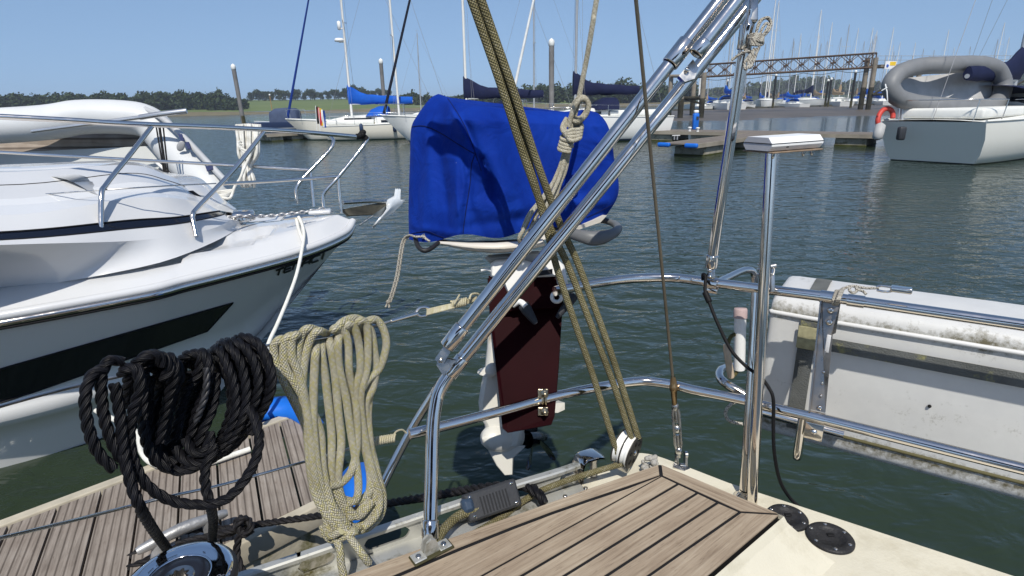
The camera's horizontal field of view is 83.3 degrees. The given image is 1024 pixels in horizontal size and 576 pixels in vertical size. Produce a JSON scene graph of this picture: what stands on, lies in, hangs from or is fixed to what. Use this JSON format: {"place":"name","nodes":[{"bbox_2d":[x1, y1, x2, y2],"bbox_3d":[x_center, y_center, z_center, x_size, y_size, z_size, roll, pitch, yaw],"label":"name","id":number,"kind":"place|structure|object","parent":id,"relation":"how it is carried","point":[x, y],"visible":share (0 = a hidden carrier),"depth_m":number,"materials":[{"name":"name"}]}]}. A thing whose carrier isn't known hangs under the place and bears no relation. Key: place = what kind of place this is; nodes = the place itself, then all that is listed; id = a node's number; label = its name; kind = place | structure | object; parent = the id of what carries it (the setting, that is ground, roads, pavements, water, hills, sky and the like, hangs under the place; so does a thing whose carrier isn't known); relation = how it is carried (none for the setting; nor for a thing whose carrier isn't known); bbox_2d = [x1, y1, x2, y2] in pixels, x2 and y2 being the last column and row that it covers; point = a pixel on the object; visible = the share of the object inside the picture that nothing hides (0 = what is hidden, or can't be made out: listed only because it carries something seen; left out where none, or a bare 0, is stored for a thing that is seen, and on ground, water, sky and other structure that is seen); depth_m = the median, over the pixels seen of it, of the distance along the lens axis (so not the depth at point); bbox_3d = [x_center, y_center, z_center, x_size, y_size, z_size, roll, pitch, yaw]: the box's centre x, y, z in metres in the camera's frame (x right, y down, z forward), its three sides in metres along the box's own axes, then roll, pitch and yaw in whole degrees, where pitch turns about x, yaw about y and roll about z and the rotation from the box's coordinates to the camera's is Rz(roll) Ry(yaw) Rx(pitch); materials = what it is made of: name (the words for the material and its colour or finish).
{"place":"outdoors","nodes":[
{"label":"outdoors","id":0,"kind":"place"},
{"bbox_2d":[161,96,570,111],"bbox_3d":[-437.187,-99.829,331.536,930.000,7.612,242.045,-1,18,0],"label":"field","id":1,"kind":"structure","parent":0,"point":[263,105],"depth_m":292.88,"materials":[{"name":"green plant"}]},
{"bbox_2d":[0,87,250,110],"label":"woodland","id":2,"kind":"object","parent":1,"relation":"on","point":[196,100],"visible":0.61,"depth_m":271.60,"materials":[{"name":"green plant"}]},
{"bbox_2d":[252,89,262,100],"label":"hedgerow tree","id":3,"kind":"object","parent":1,"relation":"on","point":[256,93],"visible":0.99,"depth_m":397.27,"materials":[{"name":"green plant"}]},
{"bbox_2d":[279,90,289,100],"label":"hedgerow tree","id":4,"kind":"object","parent":1,"relation":"on","point":[284,93],"visible":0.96,"depth_m":397.46,"materials":[{"name":"green plant"}]},
{"bbox_2d":[292,89,301,100],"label":"hedgerow tree","id":5,"kind":"object","parent":1,"relation":"on","point":[296,93],"visible":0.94,"depth_m":399.38,"materials":[{"name":"green plant"}]},
{"bbox_2d":[304,89,317,99],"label":"hedgerow tree","id":6,"kind":"object","parent":1,"relation":"on","point":[309,92],"visible":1,"depth_m":397.80,"materials":[{"name":"green plant"}]},
{"bbox_2d":[329,89,341,99],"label":"hedgerow tree","id":7,"kind":"object","parent":1,"relation":"on","point":[332,92],"visible":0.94,"depth_m":400.47,"materials":[{"name":"green plant"}]},
{"bbox_2d":[393,77,698,104],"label":"woodland","id":8,"kind":"object","parent":1,"relation":"on","point":[560,94],"visible":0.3,"depth_m":282.22,"materials":[{"name":"green plant"}]},
{"bbox_2d":[172,102,689,115],"bbox_3d":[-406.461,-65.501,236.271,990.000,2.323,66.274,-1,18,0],"label":"shore","id":9,"kind":"structure","parent":0,"point":[368,110],"depth_m":256.26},
{"bbox_2d":[0,105,1023,575],"bbox_3d":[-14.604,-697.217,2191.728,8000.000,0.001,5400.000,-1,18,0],"label":"water","id":10,"kind":"structure","parent":0,"point":[874,215],"depth_m":6.55,"materials":[{"name":"teal liquid"}]},
{"bbox_2d":[0,99,229,200],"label":"motorboat","id":11,"kind":"object","parent":10,"relation":"on","point":[177,144],"visible":0.65,"depth_m":6.33,"materials":[{"name":"white plastic"}]},
{"bbox_2d":[0,396,365,575],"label":"finger pontoon","id":12,"kind":"object","parent":10,"relation":"on","point":[104,544],"visible":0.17,"depth_m":2.26,"materials":[{"name":"wood"}]},
{"bbox_2d":[93,408,250,468],"bbox_3d":[-1.725,0.724,2.713,1.057,0.026,0.260,6,19,21],"label":"loose white line","id":13,"kind":"object","parent":12,"relation":"on","point":[228,457],"visible":0.4,"depth_m":2.60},
{"bbox_2d":[135,509,227,558],"bbox_3d":[-1.172,0.888,2.063,0.294,0.111,0.080,-16,23,-39],"label":"pontoon cleat","id":14,"kind":"object","parent":12,"relation":"attached to","point":[181,528],"visible":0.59,"depth_m":2.04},
{"bbox_2d":[0,114,369,467],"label":"motor yacht","id":15,"kind":"object","parent":10,"relation":"on","point":[124,257],"visible":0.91,"depth_m":3.35,"materials":[{"name":"white plastic"}]},
{"bbox_2d":[0,305,229,401],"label":"hull window","id":16,"kind":"structure","parent":15,"relation":"in","point":[35,375],"depth_m":3.28,"materials":[{"name":"black glass"}]},
{"bbox_2d":[217,189,234,196],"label":"white rope turns","id":17,"kind":"object","parent":15,"relation":"on","point":[226,193],"visible":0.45,"depth_m":4.57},
{"bbox_2d":[220,123,261,199],"bbox_3d":[-2.175,-1.031,4.648,0.247,0.563,0.522,1,18,6],"label":"white rope coil","id":18,"kind":"object","parent":15,"relation":"hanging from","point":[245,140],"visible":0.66,"depth_m":4.66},
{"bbox_2d":[266,216,305,349],"bbox_3d":[-1.324,0.043,3.378,0.107,0.667,1.552,-4,18,-9],"label":"white mooring line","id":19,"kind":"object","parent":15,"relation":"attached to","point":[302,235],"visible":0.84,"depth_m":3.47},
{"bbox_2d":[342,199,386,225],"bbox_3d":[-1.185,-0.638,4.722,0.088,0.228,0.512,8,20,27],"label":"anchor","id":20,"kind":"object","parent":15,"relation":"attached to","point":[378,208],"visible":0.93,"depth_m":4.69,"materials":[{"name":"silver metal"}]},
{"bbox_2d":[372,188,404,227],"bbox_3d":[-1.042,-0.679,4.872,0.070,0.298,0.372,9,21,30],"label":"plastic bag","id":21,"kind":"object","parent":20,"relation":"attached to","point":[395,202],"visible":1,"depth_m":4.88,"materials":[{"name":"white"}]},
{"bbox_2d":[231,64,245,123],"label":"mooring pile","id":22,"kind":"object","parent":10,"relation":"in","point":[238,94],"visible":0.73,"depth_m":64.95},
{"bbox_2d":[249,94,301,128],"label":"covered launch","id":23,"kind":"object","parent":10,"relation":"on","point":[277,117],"visible":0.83,"depth_m":57.23,"materials":[{"name":"blue fabric"}]},
{"bbox_2d":[260,133,306,140],"bbox_3d":[-14.970,-10.261,39.180,1.750,0.580,4.385,13,23,38],"label":"pontoon","id":24,"kind":"object","parent":10,"relation":"on","point":[277,136],"visible":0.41,"depth_m":38.08,"materials":[{"name":"concrete"}]},
{"bbox_2d":[282,0,429,139],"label":"sailing yacht","id":25,"kind":"object","parent":10,"relation":"on","point":[356,97],"visible":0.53,"depth_m":37.61,"materials":[{"name":"white plastic"}]},
{"bbox_2d":[315,106,322,127],"bbox_3d":[-11.206,-9.747,33.439,0.439,1.602,0.099,-1,18,0],"label":"flag","id":26,"kind":"object","parent":25,"relation":"attached to","point":[317,110],"visible":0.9,"depth_m":33.33,"materials":[{"name":"multicoloured fabric"}]},
{"bbox_2d":[318,108,325,136],"bbox_3d":[-11.020,-9.623,33.439,0.439,1.602,0.100,-1,18,0],"label":"flag","id":27,"kind":"object","parent":25,"relation":"attached to","point":[322,117],"visible":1,"depth_m":33.39,"materials":[{"name":"multicoloured fabric"}]},
{"bbox_2d":[379,58,384,105],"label":"mooring pile","id":28,"kind":"object","parent":10,"relation":"in","point":[382,76],"visible":0.5,"depth_m":61.67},
{"bbox_2d":[322,0,442,140],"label":"sailing yacht","id":29,"kind":"object","parent":10,"relation":"on","point":[381,128],"visible":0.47,"depth_m":36.43,"materials":[{"name":"white plastic"}]},
{"bbox_2d":[395,35,447,115],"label":"sailing yacht","id":30,"kind":"object","parent":10,"relation":"on","point":[415,114],"visible":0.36,"depth_m":71.83,"materials":[{"name":"white plastic"}]},
{"bbox_2d":[378,0,579,141],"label":"sailing yacht","id":31,"kind":"object","parent":10,"relation":"on","point":[401,125],"visible":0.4,"depth_m":32.53,"materials":[{"name":"white plastic"}]},
{"bbox_2d":[493,1,588,107],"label":"sailing yacht","id":32,"kind":"object","parent":10,"relation":"on","point":[534,37],"visible":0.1,"depth_m":49.60,"materials":[{"name":"white plastic"}]},
{"bbox_2d":[549,38,554,109],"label":"mooring pile","id":33,"kind":"object","parent":10,"relation":"in","point":[551,71],"visible":0.58,"depth_m":52.03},
{"bbox_2d":[515,0,673,141],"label":"sailing yacht","id":34,"kind":"object","parent":10,"relation":"on","point":[602,106],"visible":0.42,"depth_m":30.35,"materials":[{"name":"white plastic"}]},
{"bbox_2d":[238,273,1023,575],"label":"sailing yacht stern","id":35,"kind":"object","parent":10,"relation":"on","point":[663,518],"visible":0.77,"depth_m":1.24,"materials":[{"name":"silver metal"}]},
{"bbox_2d":[131,541,238,575],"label":"winch","id":36,"kind":"object","parent":35,"relation":"on","point":[204,558],"visible":1,"depth_m":0.93,"materials":[{"name":"silver metal"}]},
{"bbox_2d":[0,439,374,539],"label":"lifeline","id":37,"kind":"object","parent":35,"relation":"attached to","point":[23,532],"visible":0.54,"depth_m":0.93,"materials":[{"name":"silver metal"}]},
{"bbox_2d":[0,306,429,407],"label":"lifeline","id":38,"kind":"object","parent":35,"relation":"attached to","point":[31,397],"visible":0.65,"depth_m":0.84,"materials":[{"name":"silver metal"}]},
{"bbox_2d":[78,332,276,551],"bbox_3d":[-0.529,0.344,1.028,0.260,0.583,0.299,-8,19,-20],"label":"black rope coil","id":39,"kind":"object","parent":38,"relation":"hanging from","point":[242,365],"visible":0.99,"depth_m":0.92,"materials":[{"name":"fabric"}]},
{"bbox_2d":[193,367,210,422],"bbox_3d":[-0.500,0.174,0.930,0.018,0.089,0.039,15,24,42],"label":"thin black tail","id":40,"kind":"object","parent":39,"relation":"hanging from","point":[203,401],"visible":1,"depth_m":0.93},
{"bbox_2d":[269,314,389,575],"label":"yellow rope coil","id":41,"kind":"object","parent":38,"relation":"hanging from","point":[327,482],"visible":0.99,"depth_m":1.14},
{"bbox_2d":[126,480,543,571],"bbox_3d":[-0.614,0.708,1.838,1.544,0.647,0.300,4,18,16],"label":"mooring line","id":42,"kind":"object","parent":35,"relation":"attached to","point":[242,526],"visible":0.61,"depth_m":2.00,"materials":[{"name":"black fabric"}]},
{"bbox_2d":[374,429,406,445],"bbox_3d":[-0.270,0.335,1.298,0.024,0.033,0.094,15,24,40],"label":"cord lashing","id":43,"kind":"object","parent":35,"relation":"attached to","point":[384,439],"visible":1,"depth_m":1.28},
{"bbox_2d":[460,479,521,522],"bbox_3d":[-0.052,0.506,1.368,0.145,0.062,0.057,-10,20,-25],"label":"rope clutch","id":44,"kind":"object","parent":35,"relation":"attached to","point":[494,499],"visible":0.98,"depth_m":1.35,"materials":[{"name":"grey plastic"}]},
{"bbox_2d":[436,508,478,541],"bbox_3d":[-0.128,0.532,1.302,0.045,0.021,0.167,12,22,36],"label":"clutch line","id":45,"kind":"object","parent":44,"relation":"attached to","point":[449,523],"visible":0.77,"depth_m":1.30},
{"bbox_2d":[487,276,562,432],"bbox_3d":[0.043,0.159,1.523,0.214,0.375,0.264,-1,18,0],"label":"outboard board","id":46,"kind":"object","parent":35,"relation":"attached to","point":[526,353],"visible":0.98,"depth_m":1.52,"materials":[{"name":"wood"}]},
{"bbox_2d":[413,215,621,475],"bbox_3d":[0.031,0.155,1.690,0.587,0.710,0.400,-1,18,0],"label":"outboard motor","id":47,"kind":"object","parent":46,"relation":"attached to","point":[501,444],"visible":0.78,"depth_m":1.58,"materials":[{"name":"white paint"}]},
{"bbox_2d":[385,234,429,307],"bbox_3d":[-0.281,-0.049,1.567,0.137,0.198,0.071,-1,18,0],"label":"drawcord","id":48,"kind":"object","parent":47,"relation":"hanging from","point":[395,282],"visible":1,"depth_m":1.57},
{"bbox_2d":[409,94,618,241],"bbox_3d":[0.001,-0.345,1.688,0.626,0.436,0.407,-1,18,0],"label":"outboard cover","id":49,"kind":"object","parent":47,"relation":"attached to","point":[467,174],"visible":0.78,"depth_m":1.58,"materials":[{"name":"blue fabric"}]},
{"bbox_2d":[518,483,547,505],"bbox_3d":[0.042,0.500,1.415,0.110,0.039,0.044,6,19,23],"label":"black rope stub","id":50,"kind":"object","parent":35,"relation":"attached to","point":[533,490],"visible":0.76,"depth_m":1.40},
{"bbox_2d":[467,0,640,529],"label":"olive tackle rope","id":51,"kind":"object","parent":35,"relation":"attached to","point":[506,85],"visible":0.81,"depth_m":1.38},
{"bbox_2d":[517,0,598,243],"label":"lifting strop","id":52,"kind":"object","parent":35,"relation":"hanging from","point":[572,134],"visible":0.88,"depth_m":1.39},
{"bbox_2d":[382,0,760,566],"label":"stern gantry","id":53,"kind":"object","parent":35,"relation":"attached to","point":[718,22],"visible":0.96,"depth_m":1.26,"materials":[{"name":"silver metal"}]},
{"bbox_2d":[426,292,478,314],"bbox_3d":[-0.127,0.033,1.300,0.137,0.043,0.030,-10,20,-26],"label":"cord lashing","id":54,"kind":"object","parent":53,"relation":"attached to","point":[457,303],"visible":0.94,"depth_m":1.30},
{"bbox_2d":[610,429,658,472],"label":"pulley block","id":55,"kind":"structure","parent":35,"relation":"on","point":[627,452],"depth_m":1.49,"materials":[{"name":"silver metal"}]},
{"bbox_2d":[634,0,689,470],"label":"backstay","id":56,"kind":"object","parent":35,"relation":"attached to","point":[676,418],"visible":0.88,"depth_m":1.40,"materials":[{"name":"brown metal"}]},
{"bbox_2d":[703,0,757,293],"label":"gantry strut","id":57,"kind":"object","parent":35,"relation":"attached to","point":[747,28],"visible":0.88,"depth_m":1.34,"materials":[{"name":"silver metal"}]},
{"bbox_2d":[731,16,772,70],"bbox_3d":[0.520,-0.524,1.234,0.083,0.110,0.044,-4,18,-9],"label":"cord bundle","id":58,"kind":"object","parent":57,"relation":"attached to","point":[756,39],"visible":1,"depth_m":1.23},
{"bbox_2d":[701,273,799,505],"bbox_3d":[0.590,0.278,1.436,0.344,0.590,0.096,16,24,43],"label":"black cable","id":59,"kind":"object","parent":35,"relation":"hanging from","point":[707,297],"visible":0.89,"depth_m":1.40,"materials":[{"name":"rubber"}]},
{"bbox_2d":[715,266,844,460],"bbox_3d":[0.712,0.166,1.553,0.239,0.418,0.476,-7,19,-18],"label":"liferaft cradle","id":60,"kind":"object","parent":35,"relation":"attached to","point":[812,426],"visible":0.73,"depth_m":1.37,"materials":[{"name":"silver metal"}]},
{"bbox_2d":[723,332,738,378],"bbox_3d":[0.611,0.185,1.602,0.040,0.130,0.078,11,21,34],"label":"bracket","id":61,"kind":"object","parent":60,"relation":"attached to","point":[731,374],"visible":0.79,"depth_m":1.58,"materials":[{"name":"white plastic"}]},
{"bbox_2d":[724,402,742,425],"bbox_3d":[0.600,0.338,1.560,0.052,0.068,0.028,-1,18,0],"label":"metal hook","id":62,"kind":"object","parent":60,"relation":"attached to","point":[728,406],"visible":0.8,"depth_m":1.56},
{"bbox_2d":[733,307,747,370],"bbox_3d":[0.630,0.141,1.596,0.045,0.184,0.039,-1,18,0],"label":"tube holder","id":63,"kind":"object","parent":60,"relation":"attached to","point":[740,315],"visible":0.98,"depth_m":1.58,"materials":[{"name":"white plastic"}]},
{"bbox_2d":[762,276,1023,499],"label":"liferaft canister","id":64,"kind":"object","parent":60,"relation":"attached to","point":[956,383],"visible":0.76,"depth_m":1.43,"materials":[{"name":"white plastic"}]},
{"bbox_2d":[743,133,823,503],"bbox_3d":[0.598,0.097,1.342,0.148,0.877,0.126,-8,19,-20],"label":"antenna mast","id":65,"kind":"object","parent":35,"relation":"on","point":[771,147],"visible":0.98,"depth_m":1.28,"materials":[{"name":"silver metal"}]},
{"bbox_2d":[831,285,878,305],"bbox_3d":[0.744,0.013,1.275,0.113,0.039,0.056,-6,18,-14],"label":"rail cord","id":66,"kind":"object","parent":35,"relation":"attached to","point":[836,297],"visible":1,"depth_m":1.26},
{"bbox_2d":[876,285,912,293],"bbox_3d":[0.826,0.003,1.248,0.069,0.016,0.021,10,21,31],"label":"snap hook","id":67,"kind":"object","parent":66,"relation":"attached to","point":[901,289],"visible":1,"depth_m":1.24,"materials":[{"name":"silver metal"}]},
{"bbox_2d":[668,72,706,117],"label":"trestle","id":68,"kind":"object","parent":10,"relation":"in","point":[693,97],"visible":0.48,"depth_m":67.66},
{"bbox_2d":[695,69,712,108],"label":"moored yacht","id":69,"kind":"object","parent":10,"relation":"on","point":[706,106],"visible":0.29,"depth_m":105.57,"materials":[{"name":"white paint"}]},
{"bbox_2d":[657,133,778,155],"bbox_3d":[8.861,-5.918,24.027,1.600,0.730,8.193,15,24,41],"label":"finger pontoon","id":70,"kind":"object","parent":10,"relation":"on","point":[707,146],"visible":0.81,"depth_m":22.07,"materials":[{"name":"concrete"}]},
{"bbox_2d":[713,39,746,109],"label":"moored yacht","id":71,"kind":"object","parent":10,"relation":"on","point":[722,103],"visible":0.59,"depth_m":102.44,"materials":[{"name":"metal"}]},
{"bbox_2d":[755,44,766,104],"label":"moored yacht","id":72,"kind":"object","parent":10,"relation":"on","point":[761,96],"visible":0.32,"depth_m":119.87,"materials":[{"name":"metal"}]},
{"bbox_2d":[754,0,776,106],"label":"moored yacht","id":73,"kind":"object","parent":10,"relation":"on","point":[766,102],"visible":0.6,"depth_m":113.18,"materials":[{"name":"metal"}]},
{"bbox_2d":[651,129,882,146],"bbox_3d":[15.050,-6.479,25.195,19.912,0.580,2.150,14,23,40],"label":"walkway pontoon","id":74,"kind":"object","parent":10,"relation":"on","point":[862,139],"visible":0.31,"depth_m":26.98,"materials":[{"name":"wood"}]},
{"bbox_2d":[692,110,698,129],"bbox_3d":[9.824,-8.986,30.797,0.300,1.000,0.290,-1,18,0],"label":"service pedestal","id":75,"kind":"object","parent":74,"relation":"on","point":[695,121],"visible":0.86,"depth_m":30.70,"materials":[{"name":"blue plastic"}]},
{"bbox_2d":[752,3,782,105],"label":"moored yacht","id":76,"kind":"object","parent":10,"relation":"on","point":[776,100],"visible":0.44,"depth_m":114.55,"materials":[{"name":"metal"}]},
{"bbox_2d":[771,74,776,107],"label":"mooring pile","id":77,"kind":"object","parent":10,"relation":"in","point":[774,89],"visible":0.69,"depth_m":107.03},
{"bbox_2d":[778,39,795,101],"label":"moored yacht","id":78,"kind":"object","parent":10,"relation":"on","point":[783,98],"visible":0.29,"depth_m":122.47,"materials":[{"name":"metal"}]},
{"bbox_2d":[776,41,810,106],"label":"moored yacht","id":79,"kind":"object","parent":10,"relation":"on","point":[790,103],"visible":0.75,"depth_m":110.77,"materials":[{"name":"metal"}]},
{"bbox_2d":[788,40,801,102],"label":"moored yacht","id":80,"kind":"object","parent":10,"relation":"on","point":[796,73],"visible":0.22,"depth_m":118.03,"materials":[{"name":"metal"}]},
{"bbox_2d":[793,44,814,98],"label":"moored yacht","id":81,"kind":"object","parent":10,"relation":"on","point":[801,95],"visible":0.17,"depth_m":131.82,"materials":[{"name":"metal"}]},
{"bbox_2d":[790,10,830,104],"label":"moored yacht","id":82,"kind":"object","parent":10,"relation":"on","point":[814,101],"visible":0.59,"depth_m":119.73,"materials":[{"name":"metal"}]},
{"bbox_2d":[813,43,828,96],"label":"moored yacht","id":83,"kind":"object","parent":10,"relation":"on","point":[815,94],"visible":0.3,"depth_m":128.20,"materials":[{"name":"metal"}]},
{"bbox_2d":[807,41,834,98],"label":"moored yacht","id":84,"kind":"object","parent":10,"relation":"on","point":[822,79],"visible":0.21,"depth_m":130.29,"materials":[{"name":"metal"}]},
{"bbox_2d":[815,22,832,97],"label":"moored yacht","id":85,"kind":"object","parent":10,"relation":"on","point":[826,63],"visible":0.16,"depth_m":124.18,"materials":[{"name":"metal"}]},
{"bbox_2d":[824,79,829,106],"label":"mooring pile","id":86,"kind":"object","parent":10,"relation":"in","point":[826,93],"visible":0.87,"depth_m":112.25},
{"bbox_2d":[827,78,832,106],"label":"mooring pile","id":87,"kind":"object","parent":10,"relation":"in","point":[829,93],"visible":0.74,"depth_m":111.57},
{"bbox_2d":[825,37,854,105],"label":"moored yacht","id":88,"kind":"object","parent":10,"relation":"on","point":[836,102],"visible":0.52,"depth_m":116.50,"materials":[{"name":"metal"}]},
{"bbox_2d":[831,24,850,101],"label":"moored yacht","id":89,"kind":"object","parent":10,"relation":"on","point":[842,98],"visible":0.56,"depth_m":120.05,"materials":[{"name":"metal"}]},
{"bbox_2d":[849,70,856,107],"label":"mooring pile","id":90,"kind":"object","parent":10,"relation":"in","point":[852,92],"visible":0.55,"depth_m":97.38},
{"bbox_2d":[841,28,865,103],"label":"moored yacht","id":91,"kind":"object","parent":10,"relation":"on","point":[856,101],"visible":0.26,"depth_m":124.70,"materials":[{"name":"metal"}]},
{"bbox_2d":[849,41,864,99],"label":"moored yacht","id":92,"kind":"object","parent":10,"relation":"on","point":[856,92],"visible":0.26,"depth_m":130.07,"materials":[{"name":"metal"}]},
{"bbox_2d":[854,37,884,103],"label":"moored yacht","id":93,"kind":"object","parent":10,"relation":"on","point":[874,98],"visible":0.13,"depth_m":125.53,"materials":[{"name":"metal"}]},
{"bbox_2d":[873,28,893,104],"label":"moored yacht","id":94,"kind":"object","parent":10,"relation":"on","point":[881,101],"visible":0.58,"depth_m":119.18,"materials":[{"name":"metal"}]},
{"bbox_2d":[858,56,1023,109],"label":"pier","id":95,"kind":"structure","parent":10,"relation":"in","point":[886,65],"depth_m":81.59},
{"bbox_2d":[706,52,876,79],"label":"footbridge","id":96,"kind":"object","parent":95,"relation":"attached to","point":[786,65],"visible":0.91,"depth_m":82.68,"materials":[{"name":"metal"}]},
{"bbox_2d":[881,0,1023,164],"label":"sailing yacht","id":97,"kind":"object","parent":10,"relation":"on","point":[976,135],"visible":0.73,"depth_m":17.52,"materials":[{"name":"white plastic"}]},
{"bbox_2d":[872,123,885,139],"bbox_3d":[11.272,-4.809,17.690,0.295,0.524,0.417,16,24,42],"label":"grey fender","id":98,"kind":"object","parent":97,"relation":"hanging from","point":[878,131],"visible":1,"depth_m":17.58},
{"bbox_2d":[875,106,895,124],"bbox_3d":[11.815,-5.389,18.252,0.689,0.717,0.274,-7,19,-18],"label":"lifebuoy","id":99,"kind":"object","parent":97,"relation":"attached to","point":[889,109],"visible":0.87,"depth_m":18.18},
{"bbox_2d":[896,126,906,139],"bbox_3d":[11.959,-4.751,17.692,0.220,0.400,0.180,-1,18,0],"label":"outboard clamp pad","id":100,"kind":"object","parent":97,"relation":"attached to","point":[901,133],"visible":1,"depth_m":17.62,"materials":[{"name":"grey plastic"}]},
{"bbox_2d":[881,55,1012,121],"bbox_3d":[14.037,-6.179,18.688,5.695,2.567,1.472,-5,18,-12],"label":"hung inflatable","id":101,"kind":"object","parent":97,"relation":"hanging from","point":[899,87],"visible":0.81,"depth_m":18.45,"materials":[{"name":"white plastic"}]},
{"bbox_2d":[0,0,1023,99],"label":"sky","id":102,"kind":"structure","parent":0,"point":[86,47],"materials":[{"name":"blue"}]},
{"bbox_2d":[672,104,873,110],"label":"mud ridge","id":103,"kind":"structure","parent":0,"point":[748,107],"depth_m":109.09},
{"bbox_2d":[671,105,898,120],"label":"mud bank","id":104,"kind":"structure","parent":0,"point":[755,113],"depth_m":75.24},
{"bbox_2d":[696,94,881,101],"bbox_3d":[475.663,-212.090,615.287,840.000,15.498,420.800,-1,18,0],"label":"hill","id":105,"kind":"structure","parent":0,"point":[757,97],"depth_m":476.19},
{"bbox_2d":[698,73,1023,95],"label":"woodland","id":106,"kind":"object","parent":105,"relation":"on","point":[751,88],"visible":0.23,"depth_m":503.53,"materials":[{"name":"green plant"}]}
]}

